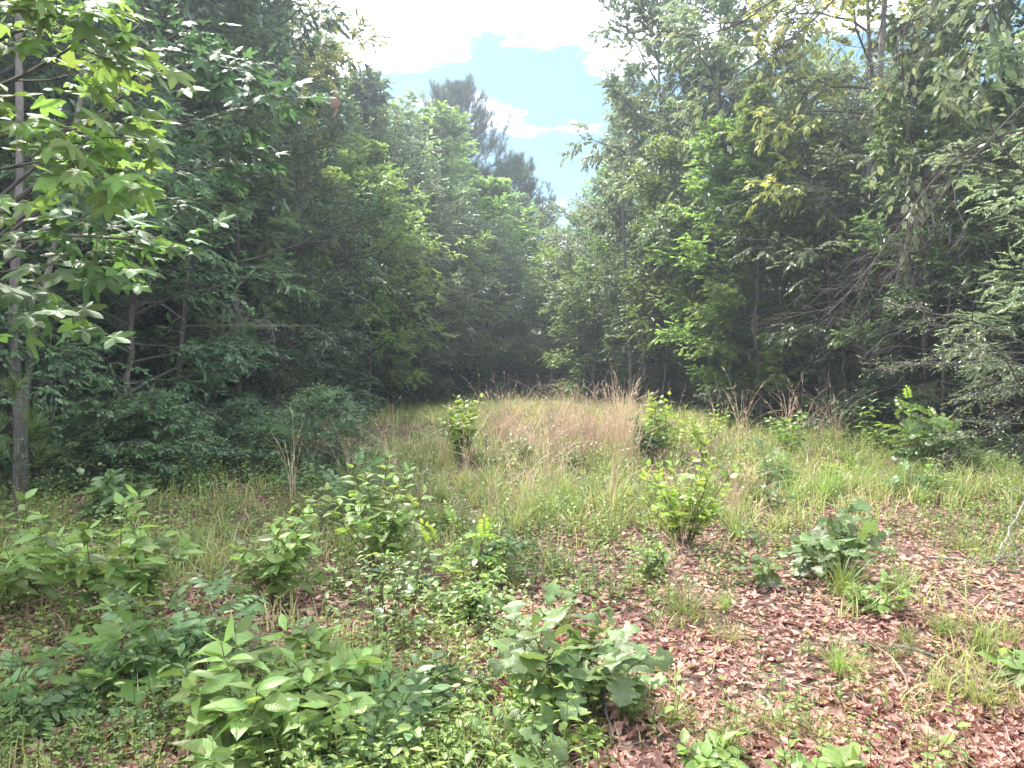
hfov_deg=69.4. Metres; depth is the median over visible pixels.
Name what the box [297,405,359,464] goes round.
shrub
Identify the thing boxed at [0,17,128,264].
oak tree
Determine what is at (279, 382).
shrub
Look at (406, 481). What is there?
grass tuft
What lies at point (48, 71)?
maple tree
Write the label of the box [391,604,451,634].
weed
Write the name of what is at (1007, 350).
understory tree
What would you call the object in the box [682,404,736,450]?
weed plant
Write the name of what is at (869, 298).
bare stemmed tree
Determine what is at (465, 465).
dry grass clump
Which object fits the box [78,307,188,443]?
shrub
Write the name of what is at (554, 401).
dry grass clump
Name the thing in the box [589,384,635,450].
dry grass clump
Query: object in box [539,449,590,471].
meadow weed
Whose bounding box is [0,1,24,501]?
grey trunked tree
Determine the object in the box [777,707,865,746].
grass tuft
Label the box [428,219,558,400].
understory tree
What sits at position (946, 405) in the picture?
understory tree
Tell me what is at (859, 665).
grass tuft
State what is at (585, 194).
oak tree
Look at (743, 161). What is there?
sweetgum tree
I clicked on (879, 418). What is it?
shrub
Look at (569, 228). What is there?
sweetgum tree
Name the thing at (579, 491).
dry grass clump
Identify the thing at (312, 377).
shrub
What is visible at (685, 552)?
fallen stick
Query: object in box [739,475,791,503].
grass tuft
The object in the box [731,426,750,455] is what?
meadow weed
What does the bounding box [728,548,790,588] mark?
oak sapling
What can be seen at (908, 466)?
meadow weed
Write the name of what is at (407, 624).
weed
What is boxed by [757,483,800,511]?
meadow weed
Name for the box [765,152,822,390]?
oak tree
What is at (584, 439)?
dry grass clump
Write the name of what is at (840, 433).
dry grass clump
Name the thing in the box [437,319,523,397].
shrub
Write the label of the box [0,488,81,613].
beautyberry bush
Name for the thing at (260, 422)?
shrub
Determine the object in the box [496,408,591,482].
dry grass clump
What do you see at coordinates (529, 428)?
dry grass clump
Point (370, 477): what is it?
grass tuft
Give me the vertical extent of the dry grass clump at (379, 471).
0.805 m
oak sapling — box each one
[23,609,196,708]
[473,701,570,767]
[488,583,673,720]
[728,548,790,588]
[775,490,891,581]
[880,403,981,471]
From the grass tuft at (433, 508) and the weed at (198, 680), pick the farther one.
the grass tuft at (433, 508)
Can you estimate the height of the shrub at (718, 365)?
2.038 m
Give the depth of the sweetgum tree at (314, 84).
21.54 m
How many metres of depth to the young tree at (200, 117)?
17.93 m
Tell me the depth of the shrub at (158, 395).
8.83 m
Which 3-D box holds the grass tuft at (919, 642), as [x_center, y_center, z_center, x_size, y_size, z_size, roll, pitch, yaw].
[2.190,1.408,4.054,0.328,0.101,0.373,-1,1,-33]
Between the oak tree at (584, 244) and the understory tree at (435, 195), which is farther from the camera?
the oak tree at (584, 244)
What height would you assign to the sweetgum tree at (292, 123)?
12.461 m
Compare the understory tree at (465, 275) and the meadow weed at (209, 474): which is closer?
the meadow weed at (209, 474)
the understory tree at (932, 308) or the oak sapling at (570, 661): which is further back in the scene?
the understory tree at (932, 308)
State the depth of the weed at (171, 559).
5.67 m
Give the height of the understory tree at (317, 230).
6.795 m
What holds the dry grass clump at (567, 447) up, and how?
on the ground at (696, 680)
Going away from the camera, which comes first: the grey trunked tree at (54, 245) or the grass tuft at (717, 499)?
the grass tuft at (717, 499)
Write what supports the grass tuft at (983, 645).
on the ground at (696, 680)
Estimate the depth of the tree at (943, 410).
11.62 m
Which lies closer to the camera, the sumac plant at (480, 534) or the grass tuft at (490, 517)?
the sumac plant at (480, 534)
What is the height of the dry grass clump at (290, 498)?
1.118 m
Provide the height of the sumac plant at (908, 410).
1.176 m
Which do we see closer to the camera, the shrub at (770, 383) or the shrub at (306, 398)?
the shrub at (306, 398)
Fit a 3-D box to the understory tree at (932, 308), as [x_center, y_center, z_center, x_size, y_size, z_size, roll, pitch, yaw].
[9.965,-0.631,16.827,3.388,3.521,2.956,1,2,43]
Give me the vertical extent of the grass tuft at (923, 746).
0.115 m
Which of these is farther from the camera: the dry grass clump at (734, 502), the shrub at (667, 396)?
the shrub at (667, 396)
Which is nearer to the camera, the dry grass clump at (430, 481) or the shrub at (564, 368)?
the dry grass clump at (430, 481)
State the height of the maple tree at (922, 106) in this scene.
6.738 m
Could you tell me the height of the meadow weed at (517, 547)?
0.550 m
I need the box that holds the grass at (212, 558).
[0,392,1023,767]
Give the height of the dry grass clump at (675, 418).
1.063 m
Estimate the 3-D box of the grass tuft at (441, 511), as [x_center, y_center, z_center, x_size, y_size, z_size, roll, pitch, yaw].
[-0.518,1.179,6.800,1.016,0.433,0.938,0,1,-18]
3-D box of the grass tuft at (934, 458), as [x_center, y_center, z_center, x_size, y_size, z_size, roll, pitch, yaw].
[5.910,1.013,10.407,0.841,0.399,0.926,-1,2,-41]
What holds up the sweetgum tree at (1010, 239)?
on the ground at (696, 680)
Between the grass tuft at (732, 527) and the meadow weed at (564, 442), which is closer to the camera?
the grass tuft at (732, 527)
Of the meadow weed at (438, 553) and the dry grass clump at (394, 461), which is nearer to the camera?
the meadow weed at (438, 553)
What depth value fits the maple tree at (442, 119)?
30.99 m
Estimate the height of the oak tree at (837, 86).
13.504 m
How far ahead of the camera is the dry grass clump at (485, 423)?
13.88 m
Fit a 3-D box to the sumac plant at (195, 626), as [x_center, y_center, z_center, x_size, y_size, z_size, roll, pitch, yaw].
[-1.706,1.223,3.808,1.300,0.726,1.112,0,1,0]
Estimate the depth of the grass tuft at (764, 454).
9.86 m
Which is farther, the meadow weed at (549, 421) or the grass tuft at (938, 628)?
the meadow weed at (549, 421)
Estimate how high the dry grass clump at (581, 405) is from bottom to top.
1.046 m
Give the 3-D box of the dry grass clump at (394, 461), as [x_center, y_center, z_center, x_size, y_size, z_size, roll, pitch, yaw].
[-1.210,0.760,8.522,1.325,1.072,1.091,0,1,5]
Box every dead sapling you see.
[0,293,102,467]
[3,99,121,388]
[51,244,161,379]
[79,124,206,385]
[88,254,177,396]
[154,282,231,403]
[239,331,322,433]
[681,229,821,390]
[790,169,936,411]
[801,201,919,404]
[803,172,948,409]
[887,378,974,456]
[889,199,1023,444]
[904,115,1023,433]
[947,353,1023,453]
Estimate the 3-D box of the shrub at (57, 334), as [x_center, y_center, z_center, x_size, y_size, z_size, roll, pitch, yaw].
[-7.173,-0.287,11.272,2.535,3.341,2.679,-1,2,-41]
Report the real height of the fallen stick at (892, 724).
0.036 m
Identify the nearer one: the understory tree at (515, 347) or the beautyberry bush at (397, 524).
the beautyberry bush at (397, 524)
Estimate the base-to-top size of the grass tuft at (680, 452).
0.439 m
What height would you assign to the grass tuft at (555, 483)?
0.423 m
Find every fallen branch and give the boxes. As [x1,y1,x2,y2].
[928,540,1023,567]
[995,482,1023,559]
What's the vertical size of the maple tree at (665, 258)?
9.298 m
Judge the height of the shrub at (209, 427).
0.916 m
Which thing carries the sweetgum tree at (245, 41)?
on the ground at (696, 680)
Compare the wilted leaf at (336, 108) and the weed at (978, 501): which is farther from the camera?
the wilted leaf at (336, 108)
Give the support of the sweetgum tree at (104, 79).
on the ground at (696, 680)
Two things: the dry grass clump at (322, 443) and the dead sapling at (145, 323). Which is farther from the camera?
the dead sapling at (145, 323)
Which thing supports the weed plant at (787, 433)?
on the ground at (696, 680)
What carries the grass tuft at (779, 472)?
on the ground at (696, 680)
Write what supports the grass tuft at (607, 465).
on the ground at (696, 680)
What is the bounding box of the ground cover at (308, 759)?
[0,387,1023,767]
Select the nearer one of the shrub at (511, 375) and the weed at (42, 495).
the weed at (42, 495)
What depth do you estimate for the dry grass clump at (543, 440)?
10.40 m
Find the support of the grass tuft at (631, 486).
on the ground at (696, 680)
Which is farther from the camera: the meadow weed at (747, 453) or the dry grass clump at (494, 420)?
the dry grass clump at (494, 420)
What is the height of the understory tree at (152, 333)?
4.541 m
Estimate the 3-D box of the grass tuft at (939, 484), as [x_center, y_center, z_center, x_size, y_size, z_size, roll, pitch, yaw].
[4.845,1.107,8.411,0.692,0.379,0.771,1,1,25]
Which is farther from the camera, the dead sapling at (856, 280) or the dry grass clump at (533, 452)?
the dead sapling at (856, 280)
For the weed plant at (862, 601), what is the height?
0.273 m
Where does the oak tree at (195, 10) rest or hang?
on the ground at (696, 680)
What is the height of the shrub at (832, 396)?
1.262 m
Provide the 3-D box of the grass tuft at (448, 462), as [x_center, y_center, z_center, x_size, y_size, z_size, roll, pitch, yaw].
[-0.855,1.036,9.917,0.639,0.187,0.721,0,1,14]
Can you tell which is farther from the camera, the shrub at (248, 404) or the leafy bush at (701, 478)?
the shrub at (248, 404)
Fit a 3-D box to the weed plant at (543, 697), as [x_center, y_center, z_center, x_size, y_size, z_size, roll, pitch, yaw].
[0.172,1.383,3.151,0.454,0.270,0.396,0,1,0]
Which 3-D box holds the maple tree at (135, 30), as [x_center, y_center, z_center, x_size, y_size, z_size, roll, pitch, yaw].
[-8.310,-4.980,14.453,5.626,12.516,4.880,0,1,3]
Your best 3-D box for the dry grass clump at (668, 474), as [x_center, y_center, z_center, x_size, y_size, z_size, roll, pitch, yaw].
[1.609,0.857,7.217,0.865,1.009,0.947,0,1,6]
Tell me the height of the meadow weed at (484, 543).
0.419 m
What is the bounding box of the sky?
[60,0,1023,357]
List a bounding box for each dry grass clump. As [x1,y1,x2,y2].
[259,409,315,513]
[277,399,342,484]
[316,406,396,492]
[322,422,419,487]
[350,396,400,467]
[364,405,456,493]
[365,440,409,501]
[391,442,460,521]
[395,444,454,519]
[416,402,458,468]
[426,410,449,459]
[443,393,517,463]
[447,430,544,514]
[455,385,546,465]
[456,412,478,485]
[462,369,516,427]
[462,393,528,449]
[468,372,548,449]
[481,385,519,443]
[484,405,578,511]
[492,394,526,453]
[493,374,529,429]
[494,450,581,521]
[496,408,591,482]
[496,419,534,471]
[498,405,539,448]
[502,398,556,459]
[502,401,532,459]
[506,449,570,508]
[508,423,577,498]
[511,376,566,424]
[514,383,546,450]
[514,415,554,455]
[515,403,544,455]
[522,414,554,471]
[523,416,586,500]
[524,407,586,484]
[526,399,584,458]
[528,393,593,462]
[530,375,562,437]
[530,391,589,467]
[531,400,582,448]
[532,394,555,435]
[533,427,570,466]
[538,391,583,450]
[539,379,578,426]
[539,382,584,436]
[539,407,635,504]
[543,409,593,487]
[544,384,574,443]
[549,379,610,448]
[555,373,610,427]
[555,401,599,465]
[557,382,609,458]
[558,412,593,463]
[560,381,637,464]
[560,383,599,446]
[560,423,639,505]
[567,405,626,445]
[574,387,653,468]
[574,399,607,453]
[575,402,625,441]
[581,398,620,455]
[583,382,642,462]
[587,378,651,449]
[588,360,644,450]
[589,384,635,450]
[591,438,658,514]
[595,377,640,431]
[595,383,660,466]
[595,432,652,491]
[599,381,623,442]
[611,373,642,428]
[614,436,710,502]
[617,394,646,450]
[618,490,712,604]
[619,433,659,506]
[627,380,658,439]
[638,426,715,525]
[655,382,700,444]
[680,376,735,450]
[682,402,724,484]
[683,427,792,522]
[694,431,784,518]
[712,437,790,519]
[714,437,769,503]
[717,404,760,460]
[722,367,777,447]
[729,390,758,448]
[748,374,802,445]
[763,375,831,453]
[773,378,797,433]
[791,386,845,447]
[796,381,890,444]
[800,388,859,448]
[805,389,861,435]
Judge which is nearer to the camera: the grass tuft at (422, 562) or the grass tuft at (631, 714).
the grass tuft at (631, 714)
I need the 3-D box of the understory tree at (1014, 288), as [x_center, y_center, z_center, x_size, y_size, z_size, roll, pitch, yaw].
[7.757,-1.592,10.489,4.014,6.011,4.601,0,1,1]
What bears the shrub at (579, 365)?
on the ground at (696, 680)
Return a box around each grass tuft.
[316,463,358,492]
[339,453,397,491]
[348,482,420,525]
[366,647,419,698]
[381,461,427,494]
[382,484,441,504]
[397,613,450,635]
[399,488,487,532]
[407,552,436,567]
[416,478,457,501]
[417,472,452,498]
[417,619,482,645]
[423,497,481,532]
[433,457,459,468]
[444,443,471,461]
[444,658,479,684]
[448,634,496,662]
[462,495,557,534]
[464,506,515,527]
[473,448,494,464]
[496,483,553,522]
[521,478,569,496]
[524,481,577,518]
[533,463,564,493]
[542,604,576,629]
[547,472,585,501]
[551,481,599,516]
[575,461,601,473]
[578,512,630,531]
[579,468,609,496]
[583,443,617,463]
[586,452,631,475]
[601,669,671,727]
[612,469,671,483]
[617,478,653,494]
[619,507,666,527]
[621,570,652,584]
[632,572,746,627]
[642,693,727,732]
[650,644,675,673]
[650,689,774,756]
[658,449,687,472]
[662,436,708,462]
[677,476,738,524]
[687,440,714,457]
[689,465,720,486]
[689,613,769,648]
[691,475,732,494]
[695,438,738,468]
[701,454,754,488]
[705,492,741,517]
[706,582,744,613]
[710,715,754,745]
[716,500,777,539]
[721,695,817,739]
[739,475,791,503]
[742,452,783,478]
[749,448,782,472]
[750,445,779,461]
[755,456,809,485]
[757,466,828,507]
[761,456,807,484]
[769,458,805,486]
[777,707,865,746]
[786,463,860,502]
[794,466,853,498]
[801,542,897,601]
[801,621,875,679]
[804,463,853,490]
[813,462,857,499]
[823,445,871,470]
[828,664,875,680]
[830,648,885,673]
[833,585,881,605]
[836,574,875,599]
[844,462,880,492]
[845,646,879,662]
[855,456,896,478]
[855,635,1023,732]
[858,639,923,661]
[863,471,894,492]
[874,456,930,484]
[877,554,931,594]
[880,616,928,642]
[886,626,935,647]
[890,721,996,765]
[893,451,947,482]
[895,466,934,491]
[901,479,939,504]
[908,603,979,640]
[918,471,953,496]
[920,449,947,468]
[925,616,971,639]
[927,526,996,551]
[928,600,1018,657]
[939,474,991,505]
[944,449,971,469]
[944,474,975,497]
[952,462,976,476]
[957,446,1011,473]
[958,550,1008,563]
[968,616,1022,640]
[970,447,1023,474]
[975,476,1011,499]
[980,458,1018,480]
[982,470,1023,500]
[989,454,1020,470]
[993,480,1023,504]
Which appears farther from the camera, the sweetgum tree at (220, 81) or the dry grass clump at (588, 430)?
the dry grass clump at (588, 430)
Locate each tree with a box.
[0,0,190,394]
[0,0,208,230]
[0,0,232,384]
[0,0,341,267]
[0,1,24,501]
[0,5,87,396]
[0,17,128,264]
[0,56,306,467]
[0,67,247,434]
[0,107,68,383]
[0,136,84,446]
[0,139,8,150]
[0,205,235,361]
[1,156,75,341]
[4,43,140,185]
[4,139,176,386]
[6,27,113,161]
[22,20,94,498]
[22,228,168,378]
[22,262,194,391]
[23,0,353,404]
[55,0,198,332]
[75,367,176,454]
[76,0,315,402]
[103,175,360,411]
[135,231,267,416]
[137,0,341,413]
[151,0,326,440]
[156,103,410,428]
[157,14,291,413]
[158,186,353,431]
[163,0,390,382]
[172,6,361,401]
[181,225,327,426]
[205,120,213,401]
[220,207,366,403]
[265,225,401,399]
[279,14,394,341]
[283,32,401,367]
[287,279,374,384]
[291,140,473,416]
[301,62,451,398]
[318,132,439,387]
[342,104,415,327]
[343,87,483,402]
[343,220,488,410]
[349,161,513,403]
[363,107,447,327]
[371,99,537,395]
[388,211,519,402]
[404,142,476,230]
[407,72,513,209]
[408,171,497,394]
[409,145,462,214]
[413,225,532,399]
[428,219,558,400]
[430,204,512,399]
[434,174,565,383]
[477,150,561,387]
[485,246,530,355]
[490,241,613,400]
[493,194,568,376]
[501,208,542,382]
[504,221,613,399]
[508,193,675,401]
[521,247,576,377]
[534,227,652,405]
[547,211,602,337]
[557,0,751,404]
[560,218,607,325]
[567,61,690,400]
[569,116,650,389]
[579,160,644,394]
[590,197,728,406]
[597,0,857,416]
[601,47,777,406]
[611,171,694,385]
[615,137,745,399]
[619,117,727,411]
[620,178,635,405]
[640,246,648,407]
[642,113,822,421]
[683,81,829,425]
[684,20,927,413]
[687,72,816,376]
[691,99,948,441]
[703,0,852,401]
[715,287,810,409]
[720,0,998,428]
[728,207,792,426]
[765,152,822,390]
[778,290,788,424]
[778,292,845,399]
[781,47,939,402]
[786,183,860,415]
[787,271,917,412]
[788,0,955,424]
[796,301,902,405]
[809,164,887,435]
[815,118,917,392]
[823,5,1022,428]
[827,54,1023,446]
[831,214,906,427]
[834,134,1023,450]
[837,243,1020,431]
[851,143,920,427]
[853,0,1023,387]
[856,0,1023,449]
[856,284,1023,477]
[886,75,1019,420]
[890,302,994,423]
[894,292,999,423]
[900,233,1023,440]
[913,205,1023,442]
[919,116,1023,464]
[935,168,1023,413]
[940,269,1023,429]
[984,18,1023,374]
[999,214,1023,397]
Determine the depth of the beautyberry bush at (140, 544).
4.39 m
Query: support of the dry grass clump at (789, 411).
on the ground at (696, 680)
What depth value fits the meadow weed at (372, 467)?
8.78 m
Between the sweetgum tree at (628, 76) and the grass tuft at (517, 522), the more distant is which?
the sweetgum tree at (628, 76)
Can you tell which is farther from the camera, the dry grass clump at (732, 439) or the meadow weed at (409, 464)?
the dry grass clump at (732, 439)
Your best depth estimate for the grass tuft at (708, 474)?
8.67 m
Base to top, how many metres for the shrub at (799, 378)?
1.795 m
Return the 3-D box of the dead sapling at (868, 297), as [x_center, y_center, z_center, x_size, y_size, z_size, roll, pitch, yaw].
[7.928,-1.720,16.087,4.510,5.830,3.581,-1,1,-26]
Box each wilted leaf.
[329,86,340,107]
[332,98,339,116]
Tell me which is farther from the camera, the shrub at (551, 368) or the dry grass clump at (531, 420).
the shrub at (551, 368)
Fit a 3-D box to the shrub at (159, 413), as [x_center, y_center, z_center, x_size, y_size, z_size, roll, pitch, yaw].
[-4.098,0.719,8.746,1.588,1.347,1.831,1,1,23]
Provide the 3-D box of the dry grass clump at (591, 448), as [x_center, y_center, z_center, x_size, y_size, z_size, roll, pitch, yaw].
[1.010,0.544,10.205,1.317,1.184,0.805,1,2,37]
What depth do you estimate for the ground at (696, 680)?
5.22 m
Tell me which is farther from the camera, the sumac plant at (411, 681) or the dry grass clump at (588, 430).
the dry grass clump at (588, 430)
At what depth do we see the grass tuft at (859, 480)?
8.71 m
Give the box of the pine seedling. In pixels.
[0,363,65,522]
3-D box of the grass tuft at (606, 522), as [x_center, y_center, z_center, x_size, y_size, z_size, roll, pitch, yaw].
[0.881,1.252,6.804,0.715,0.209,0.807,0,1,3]
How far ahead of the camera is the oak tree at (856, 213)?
20.65 m
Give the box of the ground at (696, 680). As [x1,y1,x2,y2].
[0,388,1023,767]
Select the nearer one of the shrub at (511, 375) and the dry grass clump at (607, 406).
the dry grass clump at (607, 406)
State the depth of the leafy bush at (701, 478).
6.17 m
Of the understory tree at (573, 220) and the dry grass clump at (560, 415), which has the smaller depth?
the dry grass clump at (560, 415)
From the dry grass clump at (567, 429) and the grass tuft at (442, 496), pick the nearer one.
the grass tuft at (442, 496)
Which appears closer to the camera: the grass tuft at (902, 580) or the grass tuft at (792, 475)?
the grass tuft at (902, 580)
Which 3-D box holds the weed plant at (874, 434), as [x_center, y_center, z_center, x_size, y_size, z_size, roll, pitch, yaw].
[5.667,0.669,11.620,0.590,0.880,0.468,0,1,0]
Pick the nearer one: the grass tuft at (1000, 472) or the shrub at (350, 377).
the grass tuft at (1000, 472)
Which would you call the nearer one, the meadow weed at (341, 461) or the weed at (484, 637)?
the weed at (484, 637)
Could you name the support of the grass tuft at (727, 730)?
on the ground at (696, 680)
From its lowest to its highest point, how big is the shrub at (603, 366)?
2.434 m
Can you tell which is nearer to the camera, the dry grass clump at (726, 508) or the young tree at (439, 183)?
the dry grass clump at (726, 508)
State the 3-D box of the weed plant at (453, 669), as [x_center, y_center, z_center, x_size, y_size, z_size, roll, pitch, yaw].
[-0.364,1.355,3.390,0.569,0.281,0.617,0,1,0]
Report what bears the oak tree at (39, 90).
on the ground at (696, 680)
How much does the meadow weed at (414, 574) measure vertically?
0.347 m
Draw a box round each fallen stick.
[603,694,613,740]
[683,546,714,553]
[753,691,776,711]
[768,584,810,595]
[816,681,873,702]
[840,639,934,657]
[882,722,941,740]
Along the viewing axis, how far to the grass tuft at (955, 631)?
4.15 m
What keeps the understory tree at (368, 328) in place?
on the ground at (696, 680)
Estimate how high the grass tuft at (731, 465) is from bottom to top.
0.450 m
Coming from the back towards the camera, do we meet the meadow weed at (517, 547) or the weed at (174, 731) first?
the meadow weed at (517, 547)
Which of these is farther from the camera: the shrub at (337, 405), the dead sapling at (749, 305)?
the dead sapling at (749, 305)
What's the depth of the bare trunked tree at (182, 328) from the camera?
11.34 m
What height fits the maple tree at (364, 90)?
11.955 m
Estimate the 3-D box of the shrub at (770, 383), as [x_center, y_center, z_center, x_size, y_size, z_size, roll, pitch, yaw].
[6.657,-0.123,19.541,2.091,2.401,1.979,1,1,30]
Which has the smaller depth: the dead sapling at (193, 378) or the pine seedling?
the pine seedling
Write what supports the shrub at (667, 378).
on the ground at (696, 680)
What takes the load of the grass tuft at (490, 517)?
on the ground at (696, 680)
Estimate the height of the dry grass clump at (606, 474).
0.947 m
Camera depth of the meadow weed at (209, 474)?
9.05 m
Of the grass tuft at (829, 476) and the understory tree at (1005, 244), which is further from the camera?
the understory tree at (1005, 244)
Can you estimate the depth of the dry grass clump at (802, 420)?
11.37 m
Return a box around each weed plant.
[67,468,160,525]
[367,638,490,714]
[416,557,521,617]
[500,671,610,744]
[627,541,674,579]
[667,717,758,767]
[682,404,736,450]
[764,404,809,455]
[775,742,869,767]
[838,569,920,615]
[855,399,889,452]
[975,646,1023,689]
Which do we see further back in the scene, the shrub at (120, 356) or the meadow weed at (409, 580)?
the shrub at (120, 356)
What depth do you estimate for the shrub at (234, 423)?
10.63 m
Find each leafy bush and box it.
[433,393,493,458]
[623,389,694,457]
[627,409,664,461]
[628,439,746,546]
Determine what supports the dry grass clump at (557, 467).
on the ground at (696, 680)
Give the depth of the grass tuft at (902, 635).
4.14 m
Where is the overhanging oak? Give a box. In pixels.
[595,0,1023,347]
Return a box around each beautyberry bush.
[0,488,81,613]
[12,484,207,624]
[151,612,376,767]
[225,495,339,603]
[258,621,401,715]
[319,450,437,577]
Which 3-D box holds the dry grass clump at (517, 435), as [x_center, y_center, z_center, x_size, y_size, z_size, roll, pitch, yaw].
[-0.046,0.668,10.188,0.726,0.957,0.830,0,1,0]
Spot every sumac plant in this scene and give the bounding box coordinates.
[0,634,183,755]
[33,565,312,707]
[279,648,473,767]
[302,445,410,515]
[419,500,526,593]
[874,385,950,448]
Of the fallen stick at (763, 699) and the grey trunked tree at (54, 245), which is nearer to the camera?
the fallen stick at (763, 699)
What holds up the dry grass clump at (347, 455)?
on the ground at (696, 680)
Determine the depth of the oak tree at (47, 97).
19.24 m
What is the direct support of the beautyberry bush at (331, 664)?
on the ground at (696, 680)
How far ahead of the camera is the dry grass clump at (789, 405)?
12.92 m
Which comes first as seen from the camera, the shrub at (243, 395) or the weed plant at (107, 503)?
the weed plant at (107, 503)
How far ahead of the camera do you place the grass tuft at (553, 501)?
7.20 m
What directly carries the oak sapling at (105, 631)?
on the ground at (696, 680)
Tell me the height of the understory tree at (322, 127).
12.415 m
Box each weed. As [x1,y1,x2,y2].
[2,641,43,669]
[4,639,47,674]
[28,686,89,729]
[31,487,50,501]
[67,666,112,728]
[103,668,179,753]
[155,705,208,744]
[161,677,208,713]
[162,542,204,568]
[202,459,224,485]
[260,653,364,680]
[261,459,324,494]
[292,453,337,487]
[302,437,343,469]
[304,732,324,753]
[323,445,368,474]
[333,474,377,502]
[335,533,420,630]
[350,554,443,638]
[353,442,401,471]
[359,454,383,480]
[370,475,401,493]
[370,611,423,657]
[371,539,450,620]
[381,550,442,599]
[383,676,428,711]
[389,434,418,474]
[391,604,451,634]
[392,452,435,495]
[411,458,438,490]
[433,582,487,624]
[434,571,507,627]
[439,513,540,584]
[455,658,494,703]
[456,523,518,568]
[476,604,534,642]
[481,500,521,581]
[484,633,550,684]
[491,428,539,461]
[504,430,533,460]
[510,438,534,457]
[539,413,566,433]
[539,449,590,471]
[558,433,592,471]
[579,462,612,483]
[650,410,676,431]
[713,447,742,481]
[714,446,762,484]
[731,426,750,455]
[738,524,763,546]
[746,529,767,545]
[750,436,800,491]
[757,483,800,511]
[779,538,808,558]
[816,453,858,484]
[864,538,897,558]
[874,457,947,496]
[920,456,956,499]
[962,495,989,510]
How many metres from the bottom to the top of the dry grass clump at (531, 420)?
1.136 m
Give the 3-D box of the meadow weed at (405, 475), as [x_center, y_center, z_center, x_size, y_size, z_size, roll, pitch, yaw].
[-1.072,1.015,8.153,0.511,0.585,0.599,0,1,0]
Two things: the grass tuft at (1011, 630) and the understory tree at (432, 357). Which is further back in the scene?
the understory tree at (432, 357)
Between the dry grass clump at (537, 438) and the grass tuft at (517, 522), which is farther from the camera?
the dry grass clump at (537, 438)
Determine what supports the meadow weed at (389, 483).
on the ground at (696, 680)
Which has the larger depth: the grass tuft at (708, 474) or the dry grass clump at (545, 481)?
the grass tuft at (708, 474)
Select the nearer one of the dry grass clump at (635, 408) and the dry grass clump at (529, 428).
the dry grass clump at (529, 428)
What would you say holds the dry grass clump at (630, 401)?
on the ground at (696, 680)
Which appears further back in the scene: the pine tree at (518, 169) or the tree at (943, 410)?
the pine tree at (518, 169)
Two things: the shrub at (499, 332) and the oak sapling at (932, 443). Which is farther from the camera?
the shrub at (499, 332)
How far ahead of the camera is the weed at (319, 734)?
2.83 m
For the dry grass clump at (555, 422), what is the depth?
10.86 m
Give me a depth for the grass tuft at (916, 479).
8.64 m
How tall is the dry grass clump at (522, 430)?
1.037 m
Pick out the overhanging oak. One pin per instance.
(948, 107)
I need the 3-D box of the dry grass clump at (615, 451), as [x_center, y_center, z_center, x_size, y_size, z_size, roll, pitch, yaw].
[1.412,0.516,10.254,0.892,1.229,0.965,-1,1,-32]
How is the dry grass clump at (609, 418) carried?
on the ground at (696, 680)
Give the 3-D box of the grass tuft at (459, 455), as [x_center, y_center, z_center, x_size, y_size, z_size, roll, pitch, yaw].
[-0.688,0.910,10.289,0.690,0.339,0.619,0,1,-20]
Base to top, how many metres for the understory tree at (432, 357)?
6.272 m
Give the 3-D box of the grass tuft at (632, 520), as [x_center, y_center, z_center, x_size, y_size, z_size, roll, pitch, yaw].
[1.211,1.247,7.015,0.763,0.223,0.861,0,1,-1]
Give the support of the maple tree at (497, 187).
on the ground at (696, 680)
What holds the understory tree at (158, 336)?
on the ground at (696, 680)
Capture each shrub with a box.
[0,260,130,426]
[0,278,143,498]
[0,388,88,467]
[0,417,84,493]
[0,419,63,485]
[22,354,124,470]
[36,411,87,466]
[38,395,165,494]
[57,408,176,495]
[69,385,122,444]
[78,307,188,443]
[79,388,243,493]
[89,386,172,485]
[99,382,215,486]
[110,384,157,437]
[133,429,206,494]
[138,415,235,474]
[178,435,213,472]
[183,399,247,466]
[184,408,242,462]
[201,393,279,473]
[205,416,275,460]
[210,414,308,480]
[216,330,313,430]
[216,387,278,445]
[229,421,320,483]
[243,347,322,423]
[251,383,369,471]
[256,406,307,459]
[274,344,339,409]
[285,384,388,485]
[287,289,383,413]
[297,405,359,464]
[316,346,370,406]
[325,365,368,399]
[337,319,408,411]
[344,345,399,413]
[363,335,424,406]
[384,315,444,406]
[395,349,453,405]
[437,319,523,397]
[442,338,502,398]
[488,328,545,397]
[493,311,566,399]
[500,350,557,396]
[526,323,590,396]
[553,345,588,397]
[564,349,603,395]
[567,343,626,398]
[585,354,648,398]
[597,365,625,398]
[604,358,653,398]
[615,341,693,403]
[634,328,687,403]
[651,366,698,408]
[669,356,740,414]
[682,349,773,416]
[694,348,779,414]
[736,351,801,416]
[744,358,817,422]
[774,361,856,424]
[784,360,891,433]
[807,379,853,413]
[824,362,939,445]
[838,370,901,439]
[853,366,919,420]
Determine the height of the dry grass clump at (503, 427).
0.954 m
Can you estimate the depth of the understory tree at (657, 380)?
21.41 m
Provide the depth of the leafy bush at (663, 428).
10.62 m

